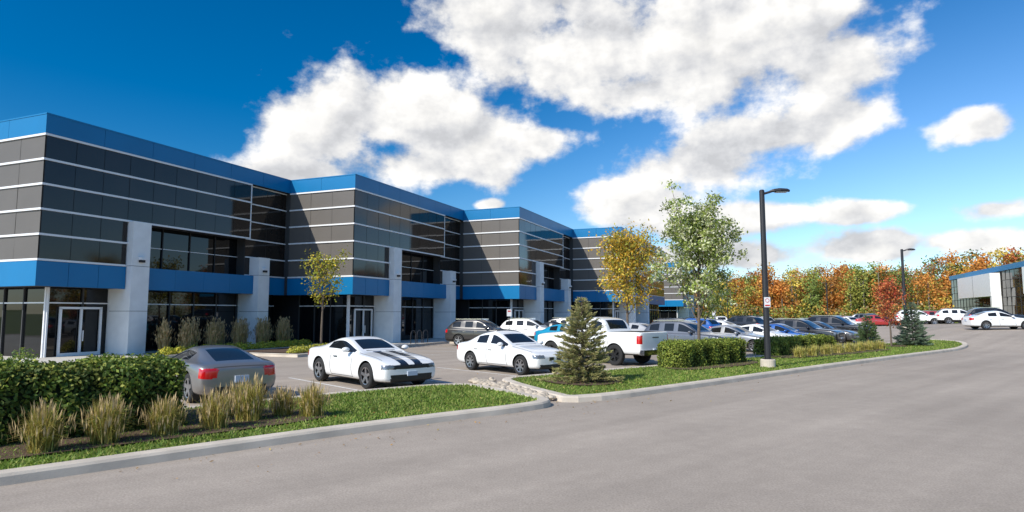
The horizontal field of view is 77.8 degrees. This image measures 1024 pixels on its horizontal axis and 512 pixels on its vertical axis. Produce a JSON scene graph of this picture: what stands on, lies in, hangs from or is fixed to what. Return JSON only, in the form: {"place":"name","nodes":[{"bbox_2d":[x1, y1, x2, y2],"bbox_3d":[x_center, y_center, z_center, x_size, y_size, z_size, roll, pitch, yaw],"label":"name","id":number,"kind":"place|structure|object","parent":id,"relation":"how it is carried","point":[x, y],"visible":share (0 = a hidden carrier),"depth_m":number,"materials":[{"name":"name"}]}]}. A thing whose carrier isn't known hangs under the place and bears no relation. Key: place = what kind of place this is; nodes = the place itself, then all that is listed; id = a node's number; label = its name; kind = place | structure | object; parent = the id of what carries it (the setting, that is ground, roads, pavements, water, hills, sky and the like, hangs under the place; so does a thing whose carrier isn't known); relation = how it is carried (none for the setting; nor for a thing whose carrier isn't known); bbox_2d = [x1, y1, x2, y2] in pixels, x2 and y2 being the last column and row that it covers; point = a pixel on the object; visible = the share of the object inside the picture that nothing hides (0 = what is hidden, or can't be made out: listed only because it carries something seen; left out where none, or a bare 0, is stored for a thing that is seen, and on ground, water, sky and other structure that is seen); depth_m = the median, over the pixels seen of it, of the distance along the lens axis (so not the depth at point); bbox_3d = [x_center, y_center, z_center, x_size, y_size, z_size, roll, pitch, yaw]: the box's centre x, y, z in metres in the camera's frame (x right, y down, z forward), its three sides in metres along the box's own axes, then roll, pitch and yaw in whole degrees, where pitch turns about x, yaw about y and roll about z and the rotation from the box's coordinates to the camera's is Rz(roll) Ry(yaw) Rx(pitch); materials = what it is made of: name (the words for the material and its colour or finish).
{"place":"outdoors","nodes":[
{"label":"outdoors","id":0,"kind":"place"},
{"bbox_2d":[0,338,533,362],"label":"sidewalk","id":1,"kind":"structure","parent":0,"point":[65,358],"depth_m":31.26,"materials":[{"name":"grey concrete"}]},
{"bbox_2d":[7,347,38,362],"bbox_3d":[-19.120,3.911,24.796,1.008,0.699,0.988,2,-6,-21],"label":"shrub","id":2,"kind":"object","parent":1,"relation":"on","point":[19,357],"visible":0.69,"depth_m":24.73,"materials":[{"name":"green plant"}]},
{"bbox_2d":[105,221,269,353],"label":"pillars","id":3,"kind":"structure","parent":1,"relation":"on","point":[126,321],"depth_m":31.17,"materials":[{"name":"grey concrete"}]},
{"bbox_2d":[245,347,305,352],"bbox_3d":[-11.487,5.015,33.952,4.000,0.001,4.800,-2,-6,22],"label":"planting bed","id":4,"kind":"object","parent":1,"relation":"on","point":[279,350],"visible":0.33,"depth_m":33.19,"materials":[{"name":"brown soil"}]},
{"bbox_2d":[300,245,351,343],"bbox_3d":[-10.727,2.301,36.578,2.967,6.011,2.754,4,-6,-34],"label":"young tree","id":5,"kind":"object","parent":4,"relation":"on","point":[321,275],"visible":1,"depth_m":36.35,"materials":[{"name":"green plant"}]},
{"bbox_2d":[373,247,455,342],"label":"pillars","id":6,"kind":"structure","parent":1,"relation":"on","point":[387,320],"depth_m":43.42,"materials":[{"name":"grey concrete"}]},
{"bbox_2d":[524,262,570,322],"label":"pillars","id":7,"kind":"structure","parent":1,"relation":"on","point":[533,308],"depth_m":55.66,"materials":[{"name":"grey concrete"}]},
{"bbox_2d":[619,274,649,323],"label":"pillars","id":8,"kind":"structure","parent":1,"relation":"on","point":[635,315],"depth_m":74.93,"materials":[{"name":"grey concrete"}]},
{"bbox_2d":[0,385,534,469],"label":"lawn","id":9,"kind":"structure","parent":0,"point":[121,445],"depth_m":11.35,"materials":[{"name":"green plant"}]},
{"bbox_2d":[0,408,329,459],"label":"planting bed","id":10,"kind":"object","parent":9,"relation":"on","point":[135,434],"visible":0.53,"depth_m":10.34,"materials":[{"name":"brown soil"}]},
{"bbox_2d":[8,397,76,453],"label":"ornamental grass","id":11,"kind":"object","parent":10,"relation":"on","point":[41,430],"depth_m":8.97,"materials":[{"name":"green plant"}]},
{"bbox_2d":[0,351,189,445],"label":"hedge","id":12,"kind":"object","parent":10,"relation":"on","point":[75,386],"visible":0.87,"depth_m":10.31,"materials":[{"name":"green plant"}]},
{"bbox_2d":[67,391,149,443],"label":"ornamental grass","id":13,"kind":"object","parent":10,"relation":"on","point":[105,423],"depth_m":9.55,"materials":[{"name":"green plant"}]},
{"bbox_2d":[139,393,198,435],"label":"ornamental grass","id":14,"kind":"object","parent":10,"relation":"on","point":[163,419],"depth_m":10.21,"materials":[{"name":"beige plant"}]},
{"bbox_2d":[188,383,242,429],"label":"ornamental grass","id":15,"kind":"object","parent":10,"relation":"on","point":[214,410],"depth_m":10.80,"materials":[{"name":"beige plant"}]},
{"bbox_2d":[223,380,246,415],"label":"ornamental grass","id":16,"kind":"object","parent":10,"relation":"on","point":[232,395],"depth_m":12.18,"materials":[{"name":"beige plant"}]},
{"bbox_2d":[225,372,280,420],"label":"ornamental grass","id":17,"kind":"object","parent":10,"relation":"on","point":[253,403],"depth_m":11.63,"materials":[{"name":"green plant"}]},
{"bbox_2d":[265,385,301,415],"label":"ornamental grass","id":18,"kind":"object","parent":10,"relation":"on","point":[284,406],"depth_m":12.20,"materials":[{"name":"beige plant"}]},
{"bbox_2d":[286,379,338,416],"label":"ornamental grass","id":19,"kind":"object","parent":10,"relation":"on","point":[311,402],"depth_m":12.09,"materials":[{"name":"beige plant"}]},
{"bbox_2d":[0,323,1023,511],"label":"asphalt road","id":20,"kind":"structure","parent":0,"point":[941,432],"depth_m":9.34,"materials":[{"name":"grey asphalt"}]},
{"bbox_2d":[0,135,285,293],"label":"walls","id":21,"kind":"structure","parent":20,"relation":"on","point":[240,263],"depth_m":33.84,"materials":[{"name":"grey metal"}]},
{"bbox_2d":[0,229,268,357],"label":"mullions","id":22,"kind":"object","parent":21,"relation":"attached to","point":[46,302],"visible":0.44,"depth_m":29.62,"materials":[{"name":"grey metal"}]},
{"bbox_2d":[56,307,102,356],"bbox_3d":[-20.334,3.607,29.884,0.150,2.400,2.000,-2,-6,22],"label":"door","id":23,"kind":"structure","parent":22,"relation":"attached to","point":[78,352],"depth_m":29.86,"materials":[{"name":"grey metal"}]},
{"bbox_2d":[0,228,272,356],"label":"windows","id":24,"kind":"structure","parent":21,"relation":"attached to","point":[156,314],"depth_m":33.47,"materials":[{"name":"black glass"}]},
{"bbox_2d":[0,135,285,276],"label":"cladding","id":25,"kind":"structure","parent":21,"relation":"attached to","point":[52,222],"depth_m":30.14,"materials":[{"name":"grey metal"}]},
{"bbox_2d":[0,114,290,294],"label":"fascia","id":26,"kind":"structure","parent":21,"relation":"attached to","point":[38,273],"depth_m":30.73,"materials":[{"name":"blue metal"}]},
{"bbox_2d":[0,112,290,277],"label":"trim","id":27,"kind":"structure","parent":21,"relation":"attached to","point":[144,259],"depth_m":30.33,"materials":[{"name":"white metal"}]},
{"bbox_2d":[163,345,275,402],"bbox_3d":[-7.889,2.951,16.491,4.370,1.287,2.240,-5,-7,45],"label":"parked sports coupe","id":28,"kind":"object","parent":20,"relation":"on","point":[210,367],"visible":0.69,"depth_m":15.08,"materials":[{"name":"grey paint"}]},
{"bbox_2d":[40,341,453,364],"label":"kerb","id":29,"kind":"structure","parent":20,"relation":"on","point":[306,354],"depth_m":31.10,"materials":[{"name":"concrete"}]},
{"bbox_2d":[0,383,550,485],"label":"kerb","id":30,"kind":"structure","parent":20,"relation":"on","point":[19,475],"depth_m":9.89,"materials":[{"name":"concrete"}]},
{"bbox_2d":[272,189,459,342],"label":"walls","id":31,"kind":"structure","parent":20,"relation":"on","point":[285,305],"depth_m":42.58,"materials":[{"name":"grey concrete"}]},
{"bbox_2d":[297,253,433,343],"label":"mullions","id":32,"kind":"object","parent":31,"relation":"attached to","point":[348,305],"visible":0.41,"depth_m":42.16,"materials":[{"name":"grey metal"}]},
{"bbox_2d":[353,309,372,335],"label":"door","id":33,"kind":"structure","parent":32,"relation":"attached to","point":[363,328],"depth_m":42.09,"materials":[{"name":"grey metal"}]},
{"bbox_2d":[299,252,432,343],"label":"windows","id":34,"kind":"structure","parent":31,"relation":"attached to","point":[338,321],"depth_m":42.24,"materials":[{"name":"black glass"}]},
{"bbox_2d":[288,190,459,284],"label":"cladding","id":35,"kind":"structure","parent":31,"relation":"attached to","point":[340,232],"depth_m":41.35,"materials":[{"name":"grey metal"}]},
{"bbox_2d":[287,175,463,298],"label":"fascia","id":36,"kind":"structure","parent":31,"relation":"attached to","point":[361,286],"depth_m":41.60,"materials":[{"name":"blue metal"}]},
{"bbox_2d":[287,174,463,285],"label":"trim","id":37,"kind":"structure","parent":31,"relation":"attached to","point":[400,274],"depth_m":41.45,"materials":[{"name":"white metal"}]},
{"bbox_2d":[308,336,434,388],"bbox_3d":[-4.402,3.163,19.396,2.280,1.387,4.825,5,-7,-43],"label":"parked coupe","id":38,"kind":"object","parent":20,"relation":"on","point":[369,362],"visible":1,"depth_m":18.33,"materials":[{"name":"white paint"}]},
{"bbox_2d":[445,319,518,345],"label":"parked suv","id":39,"kind":"object","parent":20,"relation":"on","point":[457,332],"visible":0.6,"depth_m":40.69,"materials":[{"name":"grey paint"}]},
{"bbox_2d":[456,220,568,320],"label":"walls","id":40,"kind":"structure","parent":20,"relation":"on","point":[461,308],"depth_m":54.63,"materials":[{"name":"grey concrete"}]},
{"bbox_2d":[468,267,553,324],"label":"mullions","id":41,"kind":"object","parent":40,"relation":"attached to","point":[511,307],"visible":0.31,"depth_m":54.19,"materials":[{"name":"grey metal"}]},
{"bbox_2d":[469,266,553,326],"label":"windows","id":42,"kind":"structure","parent":40,"relation":"attached to","point":[489,314],"depth_m":54.08,"materials":[{"name":"black glass"}]},
{"bbox_2d":[463,218,569,289],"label":"cladding","id":43,"kind":"structure","parent":40,"relation":"attached to","point":[517,264],"depth_m":53.23,"materials":[{"name":"grey metal"}]},
{"bbox_2d":[463,207,572,301],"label":"fascia","id":44,"kind":"structure","parent":40,"relation":"attached to","point":[500,292],"depth_m":53.20,"materials":[{"name":"blue metal"}]},
{"bbox_2d":[463,206,572,287],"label":"trim","id":45,"kind":"structure","parent":40,"relation":"attached to","point":[513,244],"depth_m":53.30,"materials":[{"name":"white metal"}]},
{"bbox_2d":[457,331,567,374],"bbox_3d":[-0.052,3.478,23.283,2.200,1.459,4.665,4,-7,-41],"label":"parked car","id":46,"kind":"object","parent":20,"relation":"on","point":[520,353],"visible":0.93,"depth_m":22.53,"materials":[{"name":"white paint"}]},
{"bbox_2d":[112,353,913,478],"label":"fallen leaves","id":47,"kind":"object","parent":20,"relation":"on","point":[478,405],"visible":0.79,"depth_m":13.43,"materials":[{"name":"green plant"}]},
{"bbox_2d":[468,377,561,398],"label":"river rocks","id":48,"kind":"object","parent":20,"relation":"on","point":[491,382],"visible":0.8,"depth_m":17.05,"materials":[{"name":"white stone"}]},
{"bbox_2d":[500,318,547,337],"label":"parked suv","id":49,"kind":"object","parent":20,"relation":"on","point":[529,327],"visible":0.49,"depth_m":46.77,"materials":[{"name":"white paint"}]},
{"bbox_2d":[534,323,570,340],"bbox_3d":[3.623,4.970,39.769,4.665,1.459,2.200,-5,-7,42],"label":"parked car","id":50,"kind":"object","parent":20,"relation":"on","point":[555,328],"visible":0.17,"depth_m":39.94,"materials":[{"name":"teal paint"}]},
{"bbox_2d":[292,342,856,389],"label":"parking lines","id":51,"kind":"object","parent":20,"relation":"on","point":[430,380],"visible":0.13,"depth_m":21.81,"materials":[{"name":"paint"}]},
{"bbox_2d":[537,317,667,364],"bbox_3d":[3.777,3.616,27.529,2.400,1.950,6.120,5,-7,-42],"label":"pickup truck","id":52,"kind":"object","parent":20,"relation":"on","point":[622,340],"visible":0.58,"depth_m":25.71,"materials":[{"name":"white paint"}]},
{"bbox_2d":[569,237,663,314],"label":"walls","id":53,"kind":"structure","parent":20,"relation":"on","point":[571,260],"depth_m":66.22,"materials":[{"name":"grey metal"}]},
{"bbox_2d":[577,302,658,323],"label":"windows","id":54,"kind":"structure","parent":53,"relation":"attached to","point":[606,312],"depth_m":65.94,"materials":[{"name":"black glass"}]},
{"bbox_2d":[573,237,663,296],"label":"cladding","id":55,"kind":"structure","parent":53,"relation":"attached to","point":[587,276],"depth_m":65.53,"materials":[{"name":"grey metal"}]},
{"bbox_2d":[573,227,665,304],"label":"fascia","id":56,"kind":"structure","parent":53,"relation":"attached to","point":[595,296],"depth_m":65.25,"materials":[{"name":"blue metal"}]},
{"bbox_2d":[573,227,665,297],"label":"trim","id":57,"kind":"structure","parent":53,"relation":"attached to","point":[601,258],"depth_m":65.49,"materials":[{"name":"white metal"}]},
{"bbox_2d":[588,218,667,324],"bbox_3d":[6.961,1.608,35.966,4.299,7.280,4.436,2,-6,-24],"label":"maple tree","id":58,"kind":"object","parent":20,"relation":"on","point":[631,257],"visible":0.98,"depth_m":35.70,"materials":[{"name":"yellow plant"}]},
{"bbox_2d":[629,322,648,330],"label":"parked car","id":59,"kind":"object","parent":20,"relation":"on","point":[635,326],"visible":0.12,"depth_m":44.17,"materials":[{"name":"grey paint"}]},
{"bbox_2d":[644,320,737,340],"bbox_3d":[9.079,4.174,32.584,4.825,1.750,2.280,-5,-7,45],"label":"parked suv","id":60,"kind":"object","parent":20,"relation":"on","point":[680,329],"visible":0.34,"depth_m":32.16,"materials":[{"name":"grey paint"}]},
{"bbox_2d":[502,339,967,401],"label":"kerb","id":61,"kind":"structure","parent":20,"relation":"on","point":[562,397],"depth_m":18.88,"materials":[{"name":"concrete"}]},
{"bbox_2d":[708,325,763,351],"bbox_3d":[12.582,4.621,35.906,2.200,1.459,4.665,5,-7,-45],"label":"parked car","id":62,"kind":"object","parent":20,"relation":"on","point":[746,335],"visible":0.37,"depth_m":35.23,"materials":[{"name":"grey paint"}]},
{"bbox_2d":[726,315,762,325],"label":"parked suv","id":63,"kind":"object","parent":20,"relation":"on","point":[741,320],"visible":0.28,"depth_m":54.73,"materials":[{"name":"black paint"}]},
{"bbox_2d":[740,324,796,336],"bbox_3d":[15.068,4.835,38.272,2.200,1.459,4.665,5,-7,-45],"label":"parked car","id":64,"kind":"object","parent":20,"relation":"on","point":[757,328],"visible":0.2,"depth_m":37.77,"materials":[{"name":"white paint"}]},
{"bbox_2d":[770,323,816,335],"bbox_3d":[17.215,5.020,40.316,2.200,1.459,4.665,5,-7,-45],"label":"parked car","id":65,"kind":"object","parent":20,"relation":"on","point":[783,328],"visible":0.23,"depth_m":39.70,"materials":[{"name":"blue paint"}]},
{"bbox_2d":[770,318,844,341],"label":"parked suv","id":66,"kind":"object","parent":20,"relation":"on","point":[803,324],"visible":0.48,"depth_m":41.78,"materials":[{"name":"black paint"}]},
{"bbox_2d":[813,321,859,342],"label":"parked car","id":67,"kind":"object","parent":20,"relation":"on","point":[849,335],"visible":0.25,"depth_m":43.45,"materials":[{"name":"grey paint"}]},
{"bbox_2d":[806,315,875,337],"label":"parked suv","id":68,"kind":"object","parent":20,"relation":"on","point":[838,321],"visible":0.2,"depth_m":46.42,"materials":[{"name":"black paint"}]},
{"bbox_2d":[855,315,897,325],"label":"parked car","id":69,"kind":"object","parent":20,"relation":"on","point":[878,320],"visible":0.57,"depth_m":75.86,"materials":[{"name":"red paint"}]},
{"bbox_2d":[895,310,940,323],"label":"parked suv","id":70,"kind":"object","parent":20,"relation":"on","point":[931,319],"visible":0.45,"depth_m":73.18,"materials":[{"name":"white paint"}]},
{"bbox_2d":[935,308,966,323],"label":"parked suv","id":71,"kind":"object","parent":20,"relation":"on","point":[947,315],"visible":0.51,"depth_m":71.85,"materials":[{"name":"white paint"}]},
{"bbox_2d":[961,311,1023,328],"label":"parked car","id":72,"kind":"object","parent":20,"relation":"on","point":[986,319],"visible":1,"depth_m":49.60,"materials":[{"name":"white paint"}]},
{"bbox_2d":[963,307,1023,317],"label":"parked suv","id":73,"kind":"object","parent":20,"relation":"on","point":[975,310],"visible":0.34,"depth_m":58.00,"materials":[{"name":"black paint"}]},
{"bbox_2d":[0,0,1023,299],"label":"sky","id":74,"kind":"structure","parent":0,"point":[889,126],"materials":[{"name":"blue"}]},
{"bbox_2d":[686,318,719,328],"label":"parked suv","id":75,"kind":"object","parent":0,"point":[708,323],"visible":0.11,"depth_m":49.00,"materials":[{"name":"blue paint"}]},
{"bbox_2d":[512,339,961,394],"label":"lawn","id":76,"kind":"structure","parent":0,"point":[701,373],"depth_m":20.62,"materials":[{"name":"green plant"}]},
{"bbox_2d":[544,377,619,384],"bbox_3d":[2.050,3.623,18.406,2.347,0.001,2.300,0,-5,0],"label":"planting bed","id":77,"kind":"object","parent":76,"relation":"on","point":[587,383],"visible":0.46,"depth_m":17.96,"materials":[{"name":"brown soil"}]},
{"bbox_2d":[536,296,624,384],"bbox_3d":[1.974,2.463,18.536,2.021,2.565,2.380,4,-6,-36],"label":"spruce tree","id":78,"kind":"object","parent":77,"relation":"on","point":[586,372],"visible":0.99,"depth_m":18.30,"materials":[{"name":"green plant"}]},
{"bbox_2d":[666,360,757,368],"bbox_3d":[7.775,4.167,24.416,5.829,0.001,1.964,5,-7,-43],"label":"planting bed","id":79,"kind":"object","parent":76,"relation":"on","point":[722,365],"visible":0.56,"depth_m":23.82,"materials":[{"name":"brown soil"}]},
{"bbox_2d":[656,336,748,367],"bbox_3d":[7.416,3.689,24.699,5.001,1.103,1.534,5,-7,-42],"label":"hedge","id":80,"kind":"object","parent":79,"relation":"on","point":[690,353],"visible":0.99,"depth_m":23.69,"materials":[{"name":"green plant"}]},
{"bbox_2d":[759,188,789,366],"bbox_3d":[9.875,0.887,23.784,1.287,6.960,0.533,0,-5,5],"label":"street lamp","id":81,"kind":"object","parent":76,"relation":"on","point":[767,360],"visible":0.92,"depth_m":23.73,"materials":[{"name":"black metal"}]},
{"bbox_2d":[771,349,889,357],"bbox_3d":[16.149,4.865,32.135,11.630,0.001,2.570,4,-7,-40],"label":"planting bed","id":82,"kind":"object","parent":76,"relation":"on","point":[786,356],"visible":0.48,"depth_m":30.19,"materials":[{"name":"brown soil"}]},
{"bbox_2d":[752,333,836,355],"bbox_3d":[14.541,4.442,32.270,7.541,0.975,1.549,5,-7,-43],"label":"hedge","id":83,"kind":"object","parent":82,"relation":"on","point":[782,345],"visible":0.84,"depth_m":30.49,"materials":[{"name":"green plant"}]},
{"bbox_2d":[851,315,883,344],"bbox_3d":[21.857,4.598,39.112,1.764,1.931,1.936,3,-6,-28],"label":"spruce tree","id":84,"kind":"object","parent":76,"relation":"on","point":[865,333],"visible":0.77,"depth_m":38.91,"materials":[{"name":"green plant"}]},
{"bbox_2d":[892,301,934,345],"bbox_3d":[24.556,4.147,39.072,2.282,2.727,2.433,0,-5,0],"label":"spruce tree","id":85,"kind":"object","parent":76,"relation":"on","point":[918,334],"visible":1,"depth_m":38.76,"materials":[{"name":"green plant"}]},
{"bbox_2d":[949,261,1023,314],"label":"office building","id":86,"kind":"structure","parent":0,"point":[1002,287],"depth_m":125.81,"materials":[{"name":"white glass"}]},
{"bbox_3d":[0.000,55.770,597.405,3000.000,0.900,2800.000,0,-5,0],"label":"ground","id":87,"kind":"structure","parent":0,"visible":0},
{"bbox_2d":[679,292,693,317],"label":"pillars","id":88,"kind":"structure","parent":87,"relation":"on","point":[686,312],"depth_m":112.20,"materials":[{"name":"grey concrete"}]},
{"bbox_2d":[694,247,1023,319],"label":"distant trees","id":89,"kind":"object","parent":87,"relation":"on","point":[849,290],"visible":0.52,"depth_m":137.73,"materials":[{"name":"orange plant"}]},
{"bbox_2d":[900,248,914,330],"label":"street lamp","id":90,"kind":"object","parent":87,"relation":"on","point":[902,268],"visible":0.63,"depth_m":51.00,"materials":[{"name":"black metal"}]},
{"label":"walls","id":91,"kind":"object","parent":87,"relation":"on","visible":0},
{"bbox_2d":[659,307,676,317],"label":"windows","id":92,"kind":"structure","parent":91,"relation":"attached to","point":[664,314],"depth_m":110.27,"materials":[{"name":"black glass"}]},
{"bbox_2d":[659,263,696,307],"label":"fascia","id":93,"kind":"structure","parent":91,"relation":"attached to","point":[675,303],"depth_m":109.08,"materials":[{"name":"blue metal"}]},
{"bbox_2d":[664,268,695,301],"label":"cladding","id":94,"kind":"structure","parent":91,"relation":"attached to","point":[671,289],"depth_m":109.22,"materials":[{"name":"grey metal"}]},
{"bbox_3d":[22.900,5.407,38.196,1.837,0.014,1.800,0,-5,0],"label":"planting bed","id":95,"kind":"object","parent":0,"visible":0},
{"bbox_2d":[869,274,909,345],"bbox_3d":[22.943,3.288,38.558,1.940,4.396,2.341,4,-7,-39],"label":"red maple tree","id":96,"kind":"object","parent":95,"relation":"on","point":[885,290],"visible":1,"depth_m":38.38,"materials":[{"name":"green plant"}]},
{"label":"planting bed","id":97,"kind":"object","parent":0,"visible":0},
{"bbox_2d":[154,317,175,350],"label":"ornamental grass","id":98,"kind":"object","parent":97,"relation":"on","point":[163,335],"depth_m":31.12,"materials":[{"name":"green plant"}]},
{"bbox_2d":[172,317,195,348],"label":"ornamental grass","id":99,"kind":"object","parent":97,"relation":"on","point":[184,335],"depth_m":31.76,"materials":[{"name":"green plant"}]},
{"bbox_2d":[189,317,204,346],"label":"ornamental grass","id":100,"kind":"object","parent":97,"relation":"on","point":[196,334],"depth_m":32.76,"materials":[{"name":"green plant"}]},
{"bbox_2d":[203,317,220,344],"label":"ornamental grass","id":101,"kind":"object","parent":97,"relation":"on","point":[211,334],"depth_m":33.32,"materials":[{"name":"green plant"}]},
{"bbox_2d":[216,317,231,344],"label":"ornamental grass","id":102,"kind":"object","parent":97,"relation":"on","point":[221,325],"depth_m":34.35,"materials":[{"name":"green plant"}]},
{"bbox_2d":[229,316,249,346],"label":"ornamental grass","id":103,"kind":"object","parent":97,"relation":"on","point":[236,332],"depth_m":34.92,"materials":[{"name":"green plant"}]},
{"bbox_2d":[250,317,268,343],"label":"ornamental grass","id":104,"kind":"object","parent":97,"relation":"on","point":[260,332],"depth_m":36.46,"materials":[{"name":"green plant"}]},
{"bbox_2d":[273,316,288,341],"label":"ornamental grass","id":105,"kind":"object","parent":97,"relation":"on","point":[281,330],"depth_m":38.04,"materials":[{"name":"green plant"}]},
{"label":"planting bed","id":106,"kind":"object","parent":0,"visible":0},
{"bbox_2d":[646,179,758,339],"bbox_3d":[7.934,0.654,27.096,4.129,7.583,3.795,4,-7,-37],"label":"young tree","id":107,"kind":"object","parent":106,"relation":"on","point":[702,238],"visible":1,"depth_m":26.98,"materials":[{"name":"green plant"}]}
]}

